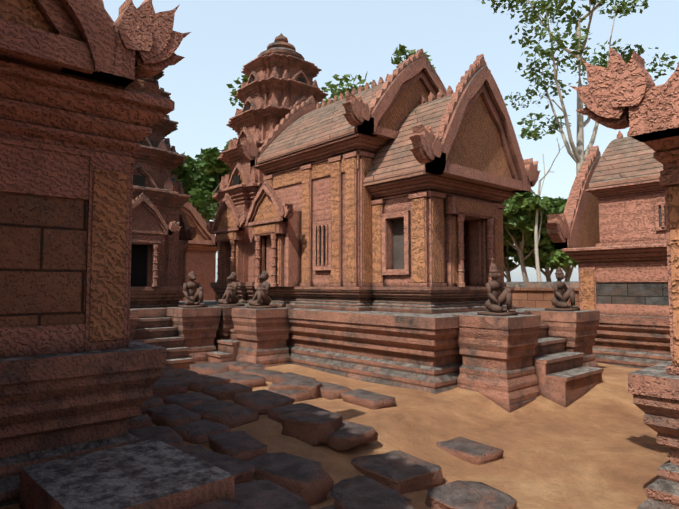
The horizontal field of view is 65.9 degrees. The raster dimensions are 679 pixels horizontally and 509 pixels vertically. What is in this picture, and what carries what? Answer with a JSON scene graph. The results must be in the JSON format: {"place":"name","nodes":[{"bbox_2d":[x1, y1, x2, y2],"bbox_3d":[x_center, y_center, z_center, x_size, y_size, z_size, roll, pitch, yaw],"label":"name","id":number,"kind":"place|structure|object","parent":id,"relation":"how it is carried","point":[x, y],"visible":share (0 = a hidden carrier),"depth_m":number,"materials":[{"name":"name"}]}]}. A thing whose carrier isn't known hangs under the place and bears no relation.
{"place":"outdoors","nodes":[
{"label":"outdoors","id":0,"kind":"place"},
{"bbox_2d":[0,363,669,508],"bbox_3d":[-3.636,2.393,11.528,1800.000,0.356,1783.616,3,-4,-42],"label":"ground","id":1,"kind":"structure","parent":0,"point":[597,446],"depth_m":6.13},
{"bbox_2d":[0,0,234,508],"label":"library","id":2,"kind":"structure","parent":1,"relation":"on","point":[85,105],"depth_m":4.07,"materials":[{"name":"stone"}]},
{"bbox_2d":[176,152,194,168],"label":"tree","id":3,"kind":"object","parent":1,"relation":"on","point":[189,160],"depth_m":41.11,"materials":[{"name":"green plant"}]},
{"bbox_2d":[191,159,205,190],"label":"tree","id":4,"kind":"object","parent":1,"relation":"on","point":[195,167],"depth_m":48.15,"materials":[{"name":"green plant"}]},
{"bbox_2d":[192,154,213,220],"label":"tree","id":5,"kind":"object","parent":1,"relation":"on","point":[198,161],"depth_m":41.76,"materials":[{"name":"green plant"}]},
{"bbox_2d":[170,138,236,222],"bbox_3d":[-9.028,-1.878,38.557,11.365,12.018,9.115,3,-4,-42],"label":"tree","id":6,"kind":"object","parent":1,"relation":"on","point":[212,171],"visible":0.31,"depth_m":36.03,"materials":[{"name":"green plant"}]},
{"bbox_2d":[128,361,516,508],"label":"paving blocks","id":7,"kind":"structure","parent":1,"relation":"on","point":[203,413],"depth_m":5.36,"materials":[{"name":"grey stone"}]},
{"bbox_2d":[226,44,435,107],"bbox_3d":[0.875,-5.014,41.051,18.247,18.531,16.017,3,-4,-42],"label":"tree","id":8,"kind":"object","parent":1,"relation":"on","point":[397,60],"visible":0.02,"depth_m":35.90,"materials":[{"name":"green plant"}]},
{"bbox_2d":[129,300,603,412],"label":"platform","id":9,"kind":"structure","parent":1,"relation":"on","point":[522,358],"depth_m":8.79,"materials":[{"name":"stone"}]},
{"bbox_2d":[130,71,196,308],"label":"tower","id":10,"kind":"structure","parent":9,"relation":"on","point":[163,232],"depth_m":11.36,"materials":[{"name":"stone"}]},
{"bbox_2d":[178,271,207,307],"bbox_3d":[-3.038,0.717,10.855,0.466,0.754,0.463,3,-4,-42],"label":"guardian statue","id":11,"kind":"object","parent":9,"relation":"on","point":[193,296],"visible":1,"depth_m":10.82,"materials":[{"name":"brown stone"}]},
{"bbox_2d":[216,272,244,306],"bbox_3d":[-2.398,0.752,11.464,0.463,0.754,0.466,3,-4,-42],"label":"guardian statue","id":12,"kind":"object","parent":9,"relation":"on","point":[230,294],"visible":1,"depth_m":11.38,"materials":[{"name":"brown stone"}]},
{"bbox_2d":[246,271,276,308],"bbox_3d":[-1.575,0.699,10.539,0.463,0.754,0.466,3,-4,-42],"label":"guardian statue","id":13,"kind":"object","parent":9,"relation":"on","point":[262,300],"visible":1,"depth_m":10.47,"materials":[{"name":"brown stone"}]},
{"bbox_2d":[206,33,327,304],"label":"tower","id":14,"kind":"structure","parent":9,"relation":"on","point":[280,72],"depth_m":13.60,"materials":[{"name":"stone"}]},
{"bbox_2d":[236,49,540,313],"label":"temple building","id":15,"kind":"structure","parent":9,"relation":"on","point":[401,183],"depth_m":10.01,"materials":[{"name":"stone"}]},
{"bbox_2d":[477,263,517,315],"bbox_3d":[2.443,0.536,8.105,0.466,0.800,0.463,3,-4,-42],"label":"guardian statue","id":16,"kind":"object","parent":9,"relation":"on","point":[494,302],"visible":1,"depth_m":8.07,"materials":[{"name":"brown stone"}]},
{"bbox_2d":[545,267,579,310],"bbox_3d":[4.059,0.618,9.537,0.466,0.800,0.463,3,-4,-42],"label":"guardian statue","id":17,"kind":"object","parent":9,"relation":"on","point":[560,299],"visible":1,"depth_m":9.50,"materials":[{"name":"brown stone"}]},
{"bbox_2d":[179,202,578,307],"bbox_3d":[0.044,-0.468,9.464,24.710,5.800,30.330,3,-4,-42],"label":"enclosure","id":18,"kind":"object","parent":1,"relation":"on","point":[202,250],"visible":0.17,"depth_m":20.75,"materials":[{"name":"stone"}]},
{"bbox_2d":[503,243,518,281],"bbox_3d":[12.287,0.391,36.132,7.156,7.234,5.345,3,-4,-42],"label":"tree","id":19,"kind":"object","parent":1,"relation":"on","point":[510,264],"depth_m":35.87,"materials":[{"name":"green plant"}]},
{"bbox_2d":[501,190,566,281],"bbox_3d":[10.622,0.049,30.164,5.156,7.167,5.431,3,-4,-42],"label":"tree","id":20,"kind":"object","parent":1,"relation":"on","point":[519,211],"visible":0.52,"depth_m":28.78,"materials":[{"name":"green plant"}]},
{"bbox_2d":[513,197,567,281],"bbox_3d":[13.366,0.016,32.942,6.607,7.590,6.277,3,-4,-42],"label":"tree","id":21,"kind":"object","parent":1,"relation":"on","point":[529,261],"visible":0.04,"depth_m":33.06,"materials":[{"name":"green plant"}]},
{"bbox_2d":[514,224,578,281],"bbox_3d":[13.216,0.380,30.589,6.052,6.633,5.415,3,-4,-42],"label":"tree","id":22,"kind":"object","parent":1,"relation":"on","point":[551,256],"visible":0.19,"depth_m":29.35,"materials":[{"name":"green plant"}]},
{"bbox_2d":[531,139,564,281],"bbox_3d":[10.648,-1.404,28.214,2.664,9.798,3.287,-1,-3,16],"label":"bare tree","id":23,"kind":"object","parent":1,"relation":"on","point":[536,238],"visible":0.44,"depth_m":28.32,"materials":[{"name":"grey plant"}]},
{"bbox_2d":[478,0,678,174],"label":"tall tree","id":24,"kind":"object","parent":1,"relation":"on","point":[577,153],"visible":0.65,"depth_m":41.84,"materials":[{"name":"green plant"}]},
{"bbox_2d":[545,130,670,368],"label":"library","id":25,"kind":"structure","parent":1,"relation":"on","point":[606,229],"depth_m":10.62,"materials":[{"name":"stone"}]},
{"bbox_2d":[568,46,678,508],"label":"temple building","id":26,"kind":"structure","parent":1,"relation":"on","point":[618,92],"depth_m":4.26,"materials":[{"name":"stone"}]},
{"bbox_2d":[103,0,678,281],"label":"sky","id":27,"kind":"structure","parent":0,"point":[340,37],"materials":[{"name":"blue"}]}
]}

